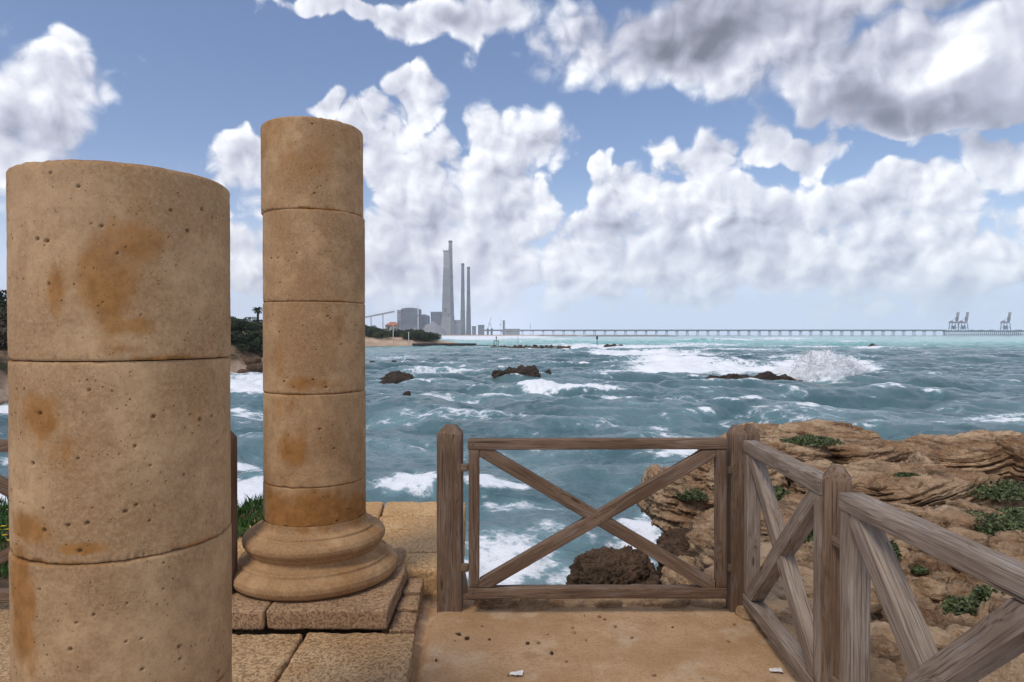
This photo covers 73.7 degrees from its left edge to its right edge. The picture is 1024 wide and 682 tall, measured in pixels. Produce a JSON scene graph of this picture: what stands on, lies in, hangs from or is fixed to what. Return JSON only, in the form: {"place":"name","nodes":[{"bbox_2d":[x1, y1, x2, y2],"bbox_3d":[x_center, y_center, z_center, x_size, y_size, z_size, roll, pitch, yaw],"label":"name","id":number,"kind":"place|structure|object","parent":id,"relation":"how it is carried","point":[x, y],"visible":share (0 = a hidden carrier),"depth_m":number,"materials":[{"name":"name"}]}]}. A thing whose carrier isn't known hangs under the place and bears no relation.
{"place":"outdoors","nodes":[
{"label":"outdoors","id":0,"kind":"place"},
{"bbox_2d":[0,343,262,404],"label":"hillside","id":1,"kind":"structure","parent":0,"point":[236,357],"depth_m":66.45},
{"bbox_2d":[0,290,6,307],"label":"tree","id":2,"kind":"object","parent":1,"relation":"on","point":[3,302],"visible":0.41,"depth_m":61.81,"materials":[{"name":"green plant"}]},
{"bbox_2d":[0,326,7,346],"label":"bush","id":3,"kind":"object","parent":1,"relation":"on","point":[3,331],"visible":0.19,"depth_m":46.30,"materials":[{"name":"green plant"}]},
{"bbox_2d":[231,319,257,330],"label":"bush","id":4,"kind":"object","parent":1,"relation":"on","point":[241,326],"visible":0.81,"depth_m":75.02,"materials":[{"name":"green plant"}]},
{"bbox_2d":[231,330,262,343],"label":"bush","id":5,"kind":"object","parent":1,"relation":"on","point":[240,337],"visible":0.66,"depth_m":71.35,"materials":[{"name":"green plant"}]},
{"bbox_2d":[233,336,262,351],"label":"bush","id":6,"kind":"object","parent":1,"relation":"on","point":[258,344],"visible":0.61,"depth_m":69.90,"materials":[{"name":"green plant"}]},
{"bbox_2d":[244,356,260,365],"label":"bank rock","id":7,"kind":"object","parent":1,"relation":"on","point":[250,360],"visible":0.7,"depth_m":68.27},
{"bbox_2d":[365,335,455,346],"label":"sand spit","id":8,"kind":"structure","parent":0,"point":[381,341],"depth_m":240.29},
{"bbox_2d":[371,329,391,337],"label":"bush","id":9,"kind":"object","parent":8,"relation":"on","point":[378,334],"visible":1,"depth_m":241.82,"materials":[{"name":"green plant"}]},
{"bbox_2d":[411,332,439,340],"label":"bush","id":10,"kind":"object","parent":8,"relation":"on","point":[426,337],"visible":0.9,"depth_m":242.72,"materials":[{"name":"green plant"}]},
{"bbox_2d":[412,343,495,345],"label":"jetty","id":11,"kind":"object","parent":8,"relation":"on","point":[444,344],"visible":0.29,"depth_m":230.72,"materials":[{"name":"concrete"}]},
{"bbox_2d":[379,516,464,555],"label":"platform slab","id":12,"kind":"structure","parent":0,"point":[405,523],"depth_m":5.41,"materials":[{"name":"stone"}]},
{"bbox_2d":[382,508,465,543],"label":"platform slab","id":13,"kind":"structure","parent":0,"point":[406,512],"depth_m":5.72,"materials":[{"name":"stone"}]},
{"bbox_2d":[385,501,465,535],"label":"platform slab","id":14,"kind":"structure","parent":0,"point":[430,505],"depth_m":6.00,"materials":[{"name":"stone"}]},
{"bbox_2d":[0,335,1023,584],"bbox_3d":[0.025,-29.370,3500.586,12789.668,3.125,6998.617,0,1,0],"label":"sea","id":15,"kind":"structure","parent":0,"point":[902,389],"depth_m":36.73,"materials":[{"name":"liquid"}]},
{"bbox_2d":[379,371,413,381],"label":"sea rock","id":16,"kind":"object","parent":15,"relation":"in","point":[400,376],"visible":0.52,"depth_m":57.27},
{"bbox_2d":[516,365,540,377],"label":"sea rock","id":17,"kind":"object","parent":15,"relation":"in","point":[532,370],"visible":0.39,"depth_m":61.94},
{"bbox_2d":[566,545,661,584],"bbox_3d":[1.305,3.297,9.028,1.298,1.146,1.302,0,1,0],"label":"boulder","id":18,"kind":"object","parent":15,"relation":"in","point":[624,565],"visible":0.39,"depth_m":8.75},
{"bbox_2d":[484,330,946,335],"bbox_3d":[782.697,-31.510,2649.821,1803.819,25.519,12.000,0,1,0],"label":"pier","id":19,"kind":"structure","parent":15,"relation":"in","point":[779,334],"depth_m":2644.74,"materials":[{"name":"concrete"}]},
{"bbox_2d":[706,371,802,380],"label":"sea rock","id":20,"kind":"object","parent":15,"relation":"in","point":[768,375],"visible":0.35,"depth_m":57.50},
{"bbox_2d":[771,366,793,373],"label":"splash","id":21,"kind":"object","parent":15,"relation":"on","point":[781,369],"visible":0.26,"depth_m":63.79,"materials":[{"name":"white liquid"}]},
{"bbox_2d":[786,339,866,380],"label":"splash","id":22,"kind":"object","parent":15,"relation":"on","point":[816,364],"visible":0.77,"depth_m":57.92,"materials":[{"name":"white liquid"}]},
{"bbox_2d":[942,330,1023,335],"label":"unloading berth","id":23,"kind":"object","parent":15,"relation":"in","point":[984,331],"visible":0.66,"depth_m":2635.88,"materials":[{"name":"metal"}]},
{"bbox_2d":[0,449,1023,681],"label":"rocky shore","id":24,"kind":"structure","parent":0,"point":[933,614],"depth_m":4.30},
{"bbox_2d":[0,603,9,681],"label":"paving slab","id":25,"kind":"structure","parent":24,"relation":"on","point":[4,642],"depth_m":3.44,"materials":[{"name":"stone"}]},
{"bbox_2d":[0,506,262,587],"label":"planting bed","id":26,"kind":"object","parent":24,"relation":"on","point":[4,583],"depth_m":4.84,"materials":[{"name":"plant"}]},
{"bbox_2d":[0,492,262,578],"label":"ground cover","id":27,"kind":"object","parent":26,"relation":"on","point":[250,504],"visible":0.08,"depth_m":5.47,"materials":[{"name":"green plant"}]},
{"bbox_2d":[231,431,237,630],"bbox_3d":[-1.600,1.154,3.811,0.102,1.320,0.101,0,1,0],"label":"fence post","id":28,"kind":"object","parent":24,"relation":"on","point":[234,521],"visible":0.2,"depth_m":3.81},
{"bbox_2d":[0,439,9,602],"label":"timber fence","id":29,"kind":"object","parent":28,"relation":"attached to","point":[4,592],"visible":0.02,"depth_m":3.81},
{"bbox_2d":[232,634,302,681],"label":"paving slab","id":30,"kind":"structure","parent":24,"relation":"on","point":[262,658],"depth_m":3.29,"materials":[{"name":"stone"}]},
{"bbox_2d":[232,548,407,629],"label":"plinth","id":31,"kind":"structure","parent":24,"relation":"on","point":[373,607],"depth_m":3.56,"materials":[{"name":"stone"}]},
{"bbox_2d":[233,116,397,601],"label":"stone column","id":32,"kind":"structure","parent":31,"relation":"on","point":[317,532],"depth_m":3.83,"materials":[{"name":"stone"}]},
{"bbox_2d":[238,553,436,595],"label":"platform slab","id":33,"kind":"structure","parent":24,"relation":"on","point":[422,565],"depth_m":4.34,"materials":[{"name":"stone"}]},
{"bbox_2d":[278,632,414,681],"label":"paving slab","id":34,"kind":"structure","parent":24,"relation":"on","point":[349,657],"depth_m":3.24,"materials":[{"name":"stone"}]},
{"bbox_2d":[238,529,463,576],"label":"platform slab","id":35,"kind":"structure","parent":24,"relation":"on","point":[418,541],"depth_m":4.94,"materials":[{"name":"stone"}]},
{"bbox_2d":[366,508,381,518],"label":"platform slab","id":36,"kind":"structure","parent":24,"relation":"on","point":[376,512],"depth_m":5.75,"materials":[{"name":"stone"}]},
{"bbox_2d":[366,502,383,516],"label":"platform slab","id":37,"kind":"structure","parent":24,"relation":"on","point":[374,504],"depth_m":6.03,"materials":[{"name":"stone"}]},
{"bbox_2d":[389,612,416,634],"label":"kerb stone","id":38,"kind":"object","parent":24,"relation":"on","point":[404,622],"visible":0.33,"depth_m":3.65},
{"bbox_2d":[397,595,420,620],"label":"kerb stone","id":39,"kind":"object","parent":24,"relation":"on","point":[411,604],"visible":0.37,"depth_m":3.85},
{"bbox_2d":[403,578,423,604],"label":"kerb stone","id":40,"kind":"object","parent":24,"relation":"on","point":[414,586],"visible":0.41,"depth_m":4.09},
{"bbox_2d":[512,599,553,611],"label":"stone","id":41,"kind":"object","parent":24,"relation":"on","point":[525,605],"visible":0.45,"depth_m":3.98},
{"bbox_2d":[546,599,593,606],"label":"stone","id":42,"kind":"object","parent":24,"relation":"on","point":[571,602],"visible":0.36,"depth_m":4.03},
{"bbox_2d":[657,599,689,606],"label":"stone","id":43,"kind":"object","parent":24,"relation":"on","point":[673,602],"visible":0.27,"depth_m":4.01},
{"bbox_2d":[636,464,713,531],"bbox_3d":[2.922,2.383,10.425,1.935,0.976,2.145,0,1,0],"label":"rock ledge","id":44,"kind":"object","parent":24,"relation":"on","point":[665,509],"visible":0.29,"depth_m":9.63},
{"bbox_2d":[674,489,708,500],"bbox_3d":[2.514,2.146,9.544,0.476,0.140,0.372,0,1,0],"label":"shrub","id":45,"kind":"object","parent":44,"relation":"on","point":[695,495],"visible":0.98,"depth_m":9.47,"materials":[{"name":"green plant"}]},
{"bbox_2d":[690,449,789,491],"bbox_3d":[3.301,2.018,10.252,1.369,0.933,1.762,0,1,0],"label":"rock ledge","id":46,"kind":"object","parent":44,"relation":"on","point":[703,474],"visible":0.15,"depth_m":9.65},
{"bbox_2d":[718,427,830,479],"bbox_3d":[4.174,1.827,10.984,1.690,0.762,1.801,0,1,0],"label":"rock ledge","id":47,"kind":"object","parent":44,"relation":"on","point":[803,454],"visible":0.23,"depth_m":10.46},
{"bbox_2d":[779,434,844,447],"bbox_3d":[4.716,1.552,10.778,0.993,0.155,0.836,0,1,0],"label":"shrub","id":48,"kind":"object","parent":47,"relation":"on","point":[812,440],"visible":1,"depth_m":10.61,"materials":[{"name":"green plant"}]},
{"bbox_2d":[656,528,694,584],"bbox_3d":[2.433,3.025,9.344,1.008,1.062,1.386,0,1,0],"label":"rock ledge","id":49,"kind":"object","parent":24,"relation":"on","point":[674,541],"visible":0.21,"depth_m":9.18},
{"bbox_2d":[660,555,699,584],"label":"rock ledge","id":50,"kind":"object","parent":24,"relation":"on","point":[670,576],"visible":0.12,"depth_m":7.40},
{"bbox_2d":[685,508,713,571],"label":"rock ledge","id":51,"kind":"object","parent":24,"relation":"on","point":[699,536],"visible":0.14,"depth_m":6.91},
{"bbox_2d":[726,425,746,611],"bbox_3d":[1.302,1.150,3.961,0.096,1.325,0.096,0,1,0],"label":"fence post","id":52,"kind":"object","parent":24,"relation":"on","point":[736,436],"visible":0.56,"depth_m":3.91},
{"bbox_2d":[743,440,823,681],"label":"timber fence","id":53,"kind":"object","parent":52,"relation":"attached to","point":[802,657],"visible":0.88,"depth_m":3.27,"materials":[{"name":"wood"}]},
{"bbox_2d":[743,425,759,440],"bbox_3d":[1.388,1.153,3.986,0.089,1.320,0.089,0,1,0],"label":"fence post","id":54,"kind":"object","parent":24,"relation":"on","point":[751,431],"visible":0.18,"depth_m":3.94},
{"bbox_2d":[735,599,786,621],"bbox_3d":[1.429,1.583,3.913,0.322,0.193,0.253,0,1,19],"label":"stone","id":55,"kind":"object","parent":24,"relation":"on","point":[741,612],"visible":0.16,"depth_m":3.86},
{"bbox_2d":[760,500,795,535],"bbox_3d":[2.671,1.768,6.650,0.821,0.489,0.598,0,1,12],"label":"rock plate","id":56,"kind":"object","parent":24,"relation":"on","point":[787,509],"visible":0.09,"depth_m":6.59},
{"bbox_2d":[770,583,786,599],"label":"stone","id":57,"kind":"object","parent":24,"relation":"on","point":[777,590],"visible":0.06,"depth_m":4.12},
{"bbox_2d":[759,618,798,641],"bbox_3d":[1.471,1.575,3.671,0.263,0.150,0.294,0,1,30],"label":"stone","id":58,"kind":"object","parent":24,"relation":"on","point":[790,627],"visible":0.08,"depth_m":3.62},
{"bbox_2d":[772,599,789,610],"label":"stone","id":59,"kind":"object","parent":24,"relation":"on","point":[784,603],"visible":0.16,"depth_m":3.96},
{"bbox_2d":[801,575,812,596],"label":"stone","id":60,"kind":"object","parent":24,"relation":"on","point":[807,583],"visible":0.34,"depth_m":4.16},
{"bbox_2d":[738,419,880,439],"bbox_3d":[5.385,1.753,12.544,2.330,0.590,1.913,0,1,0],"label":"rock ledge","id":61,"kind":"object","parent":24,"relation":"on","point":[825,428],"visible":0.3,"depth_m":12.08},
{"bbox_2d":[790,459,846,493],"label":"rock ledge","id":62,"kind":"object","parent":24,"relation":"on","point":[823,465],"visible":0.05,"depth_m":9.23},
{"bbox_2d":[825,437,910,464],"bbox_3d":[5.775,1.845,11.615,1.494,0.474,1.733,0,1,0],"label":"rock ledge","id":63,"kind":"object","parent":24,"relation":"on","point":[851,450],"visible":0.55,"depth_m":10.93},
{"bbox_2d":[870,597,878,613],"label":"stone","id":64,"kind":"object","parent":24,"relation":"on","point":[874,606],"visible":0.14,"depth_m":3.95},
{"bbox_2d":[870,633,887,647],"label":"stone","id":65,"kind":"object","parent":24,"relation":"on","point":[874,640],"visible":0.16,"depth_m":3.41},
{"bbox_2d":[871,634,902,662],"bbox_3d":[1.846,1.554,3.418,0.179,0.141,0.208,0,1,0],"label":"stone","id":66,"kind":"object","parent":24,"relation":"on","point":[887,648],"visible":0.52,"depth_m":3.34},
{"bbox_2d":[872,624,902,657],"bbox_3d":[1.995,1.587,3.571,0.225,0.189,0.300,0,1,25],"label":"stone","id":67,"kind":"object","parent":24,"relation":"on","point":[886,630],"visible":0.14,"depth_m":3.58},
{"bbox_2d":[897,546,910,563],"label":"stone","id":68,"kind":"object","parent":24,"relation":"on","point":[904,556],"visible":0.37,"depth_m":5.50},
{"bbox_2d":[886,502,924,517],"bbox_3d":[4.043,1.738,6.850,0.562,0.266,0.337,0,1,-22],"label":"rock plate","id":69,"kind":"object","parent":24,"relation":"on","point":[917,511],"visible":0.33,"depth_m":6.70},
{"bbox_2d":[889,539,928,554],"bbox_3d":[3.266,1.735,5.756,0.434,0.141,0.253,0,1,27],"label":"rock plate","id":70,"kind":"object","parent":24,"relation":"on","point":[900,543],"visible":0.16,"depth_m":5.64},
{"bbox_2d":[910,565,929,574],"bbox_3d":[3.152,1.759,5.258,0.158,0.069,0.139,0,1,0],"label":"shrub","id":71,"kind":"object","parent":24,"relation":"on","point":[920,569],"visible":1,"depth_m":5.23,"materials":[{"name":"green plant"}]},
{"bbox_2d":[908,552,938,573],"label":"stone","id":72,"kind":"object","parent":24,"relation":"on","point":[930,562],"visible":0.73,"depth_m":5.28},
{"bbox_2d":[844,458,1017,506],"bbox_3d":[4.867,1.855,8.337,1.684,0.726,1.726,0,1,-14],"label":"rock ledge","id":73,"kind":"object","parent":24,"relation":"on","point":[934,484],"visible":0.4,"depth_m":7.79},
{"bbox_2d":[894,472,920,477],"bbox_3d":[4.597,1.560,7.940,0.300,0.092,0.250,0,1,0],"label":"shrub","id":74,"kind":"object","parent":73,"relation":"on","point":[904,474],"visible":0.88,"depth_m":7.91,"materials":[{"name":"green plant"}]},
{"bbox_2d":[964,478,1023,501],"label":"shrub","id":75,"kind":"object","parent":73,"relation":"on","point":[1010,491],"visible":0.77,"depth_m":7.53,"materials":[{"name":"green plant"}]},
{"bbox_2d":[916,576,947,600],"bbox_3d":[2.784,1.649,4.529,0.167,0.147,0.222,0,1,0],"label":"stone","id":76,"kind":"object","parent":24,"relation":"on","point":[931,588],"visible":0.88,"depth_m":4.47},
{"bbox_2d":[927,625,953,650],"bbox_3d":[2.297,1.654,3.747,0.225,0.163,0.189,0,1,0],"label":"stone","id":77,"kind":"object","parent":24,"relation":"on","point":[942,639],"visible":0.28,"depth_m":3.68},
{"bbox_2d":[933,571,948,582],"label":"stone","id":78,"kind":"object","parent":24,"relation":"on","point":[943,576],"visible":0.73,"depth_m":4.76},
{"bbox_2d":[946,624,970,639],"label":"stone","id":79,"kind":"object","parent":24,"relation":"on","point":[955,631],"visible":0.27,"depth_m":3.82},
{"bbox_2d":[900,430,1020,482],"bbox_3d":[10.632,2.533,14.585,4.222,1.148,2.782,0,1,0],"label":"rock ledge","id":80,"kind":"object","parent":24,"relation":"on","point":[980,450],"visible":0.49,"depth_m":14.05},
{"bbox_2d":[925,504,996,531],"bbox_3d":[4.323,1.736,6.564,0.738,0.281,0.505,0,1,-29],"label":"rock plate","id":81,"kind":"object","parent":24,"relation":"on","point":[945,515],"visible":0.47,"depth_m":6.38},
{"bbox_2d":[938,595,983,615],"bbox_3d":[2.817,1.657,4.272,0.255,0.115,0.248,0,1,-38],"label":"shrub","id":82,"kind":"object","parent":24,"relation":"on","point":[959,605],"visible":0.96,"depth_m":4.25,"materials":[{"name":"green plant"}]},
{"bbox_2d":[948,527,989,546],"bbox_3d":[3.928,1.738,5.905,0.282,0.227,0.348,0,1,-33],"label":"stone","id":83,"kind":"object","parent":24,"relation":"on","point":[981,538],"visible":0.41,"depth_m":5.82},
{"bbox_2d":[945,500,1001,513],"bbox_3d":[4.863,1.808,6.998,0.728,0.380,0.540,0,1,-17],"label":"rock plate","id":84,"kind":"object","parent":24,"relation":"on","point":[966,504],"visible":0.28,"depth_m":6.84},
{"bbox_2d":[969,584,1005,602],"bbox_3d":[3.053,1.625,4.361,0.232,0.132,0.210,0,1,24],"label":"shrub","id":85,"kind":"object","parent":24,"relation":"on","point":[983,592],"visible":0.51,"depth_m":4.35,"materials":[{"name":"green plant"}]},
{"bbox_2d":[978,675,1003,681],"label":"stone","id":86,"kind":"object","parent":24,"relation":"on","point":[988,678],"visible":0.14,"depth_m":3.21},
{"bbox_2d":[963,509,1023,535],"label":"shrub","id":87,"kind":"object","parent":24,"relation":"on","point":[997,526],"visible":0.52,"depth_m":6.25,"materials":[{"name":"green plant"}]},
{"bbox_2d":[988,595,1012,612],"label":"stone","id":88,"kind":"object","parent":24,"relation":"on","point":[996,602],"visible":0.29,"depth_m":4.08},
{"bbox_2d":[987,533,1023,561],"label":"rock ledge","id":89,"kind":"object","parent":24,"relation":"on","point":[1010,548],"visible":0.15,"depth_m":5.76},
{"bbox_2d":[994,531,1020,542],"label":"stone","id":90,"kind":"object","parent":24,"relation":"on","point":[1010,535],"visible":0.45,"depth_m":5.99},
{"bbox_2d":[995,433,1023,482],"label":"rock ledge","id":91,"kind":"object","parent":24,"relation":"on","point":[1012,445],"visible":0.38,"depth_m":13.55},
{"bbox_2d":[995,505,1023,527],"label":"shrub","id":92,"kind":"object","parent":24,"relation":"on","point":[1016,511],"visible":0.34,"depth_m":6.98,"materials":[{"name":"green plant"}]},
{"bbox_2d":[0,0,1023,334],"label":"sky","id":93,"kind":"structure","parent":0,"point":[590,164],"materials":[{"name":"blue"}]},
{"bbox_2d":[442,335,585,335],"bbox_3d":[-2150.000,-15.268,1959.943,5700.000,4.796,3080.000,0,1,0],"label":"shore","id":94,"kind":"structure","parent":0,"point":[498,335],"depth_m":2194.56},
{"bbox_2d":[397,321,419,330],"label":"hall","id":95,"kind":"structure","parent":94,"relation":"on","point":[404,325],"depth_m":2209.63,"materials":[{"name":"concrete"}]},
{"bbox_2d":[401,308,421,329],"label":"boiler house","id":96,"kind":"structure","parent":94,"relation":"on","point":[409,314],"depth_m":2239.31,"materials":[{"name":"concrete"}]},
{"bbox_2d":[422,321,445,334],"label":"stockpile","id":97,"kind":"object","parent":94,"relation":"on","point":[433,327],"visible":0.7,"depth_m":2206.46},
{"bbox_2d":[431,312,441,325],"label":"boiler house","id":98,"kind":"structure","parent":94,"relation":"on","point":[436,317],"depth_m":2309.36,"materials":[{"name":"concrete"}]},
{"bbox_2d":[441,249,451,334],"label":"chimney tower","id":99,"kind":"structure","parent":94,"relation":"on","point":[446,322],"depth_m":2298.47,"materials":[{"name":"concrete"}]},
{"bbox_2d":[448,240,453,316],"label":"chimney","id":100,"kind":"object","parent":94,"relation":"on","point":[451,278],"visible":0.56,"depth_m":2350.83,"materials":[{"name":"concrete"}]},
{"bbox_2d":[454,320,461,334],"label":"plant building","id":101,"kind":"structure","parent":94,"relation":"on","point":[457,327],"depth_m":2289.71,"materials":[{"name":"concrete"}]},
{"bbox_2d":[460,263,465,334],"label":"chimney","id":102,"kind":"object","parent":94,"relation":"on","point":[462,315],"visible":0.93,"depth_m":2552.06,"materials":[{"name":"concrete"}]},
{"bbox_2d":[466,267,470,334],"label":"chimney","id":103,"kind":"object","parent":94,"relation":"on","point":[468,317],"visible":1,"depth_m":2592.31,"materials":[{"name":"concrete"}]},
{"bbox_2d":[382,599,800,681],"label":"path","id":104,"kind":"structure","parent":0,"point":[693,645],"depth_m":3.50,"materials":[{"name":"sand"}]},
{"bbox_2d":[437,424,462,612],"bbox_3d":[-0.362,1.151,4.006,0.146,1.322,0.146,0,1,0],"label":"fence post","id":105,"kind":"object","parent":104,"relation":"on","point":[449,517],"visible":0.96,"depth_m":3.93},
{"bbox_2d":[461,437,731,598],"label":"gate","id":106,"kind":"structure","parent":105,"relation":"attached to","point":[485,586],"depth_m":3.89,"materials":[{"name":"wood"}]},
{"bbox_2d":[474,599,517,608],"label":"stone","id":107,"kind":"object","parent":104,"relation":"on","point":[494,603],"visible":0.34,"depth_m":4.00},
{"bbox_2d":[593,598,621,607],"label":"stone","id":108,"kind":"object","parent":104,"relation":"on","point":[609,603],"visible":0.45,"depth_m":4.00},
{"bbox_2d":[620,598,659,606],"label":"stone","id":109,"kind":"object","parent":104,"relation":"on","point":[641,602],"visible":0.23,"depth_m":4.03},
{"bbox_2d":[689,599,726,608],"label":"stone","id":110,"kind":"object","parent":104,"relation":"on","point":[714,603],"visible":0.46,"depth_m":4.02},
{"bbox_2d":[774,610,793,623],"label":"stone","id":111,"kind":"object","parent":104,"relation":"on","point":[785,614],"visible":0.14,"depth_m":3.77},
{"bbox_2d":[821,465,851,681],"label":"fence post","id":112,"kind":"object","parent":104,"relation":"on","point":[836,480],"visible":0.64,"depth_m":2.68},
{"bbox_2d":[831,492,1023,681],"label":"timber fence","id":113,"kind":"object","parent":112,"relation":"attached to","point":[991,642],"visible":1,"depth_m":2.18,"materials":[{"name":"wood"}]},
{"bbox_2d":[870,656,902,681],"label":"stone","id":114,"kind":"object","parent":104,"relation":"on","point":[883,670],"visible":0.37,"depth_m":3.17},
{"bbox_3d":[3.162,1.917,7.334,0.895,0.351,0.608,0,1,0],"label":"rock plate","id":115,"kind":"object","parent":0,"visible":0},
{"bbox_2d":[773,485,789,500],"bbox_3d":[2.947,1.695,7.592,0.387,0.183,0.356,0,1,0],"label":"shrub","id":116,"kind":"object","parent":115,"relation":"on","point":[779,491],"visible":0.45,"depth_m":7.51,"materials":[{"name":"green plant"}]},
{"bbox_3d":[-1.503,1.630,2.441,0.900,0.225,1.056,0,1,0],"label":"paving slab","id":117,"kind":"object","parent":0,"visible":0},
{"bbox_2d":[6,159,231,681],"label":"stone column","id":118,"kind":"structure","parent":117,"relation":"on","point":[119,417],"depth_m":1.85,"materials":[{"name":"stone"}]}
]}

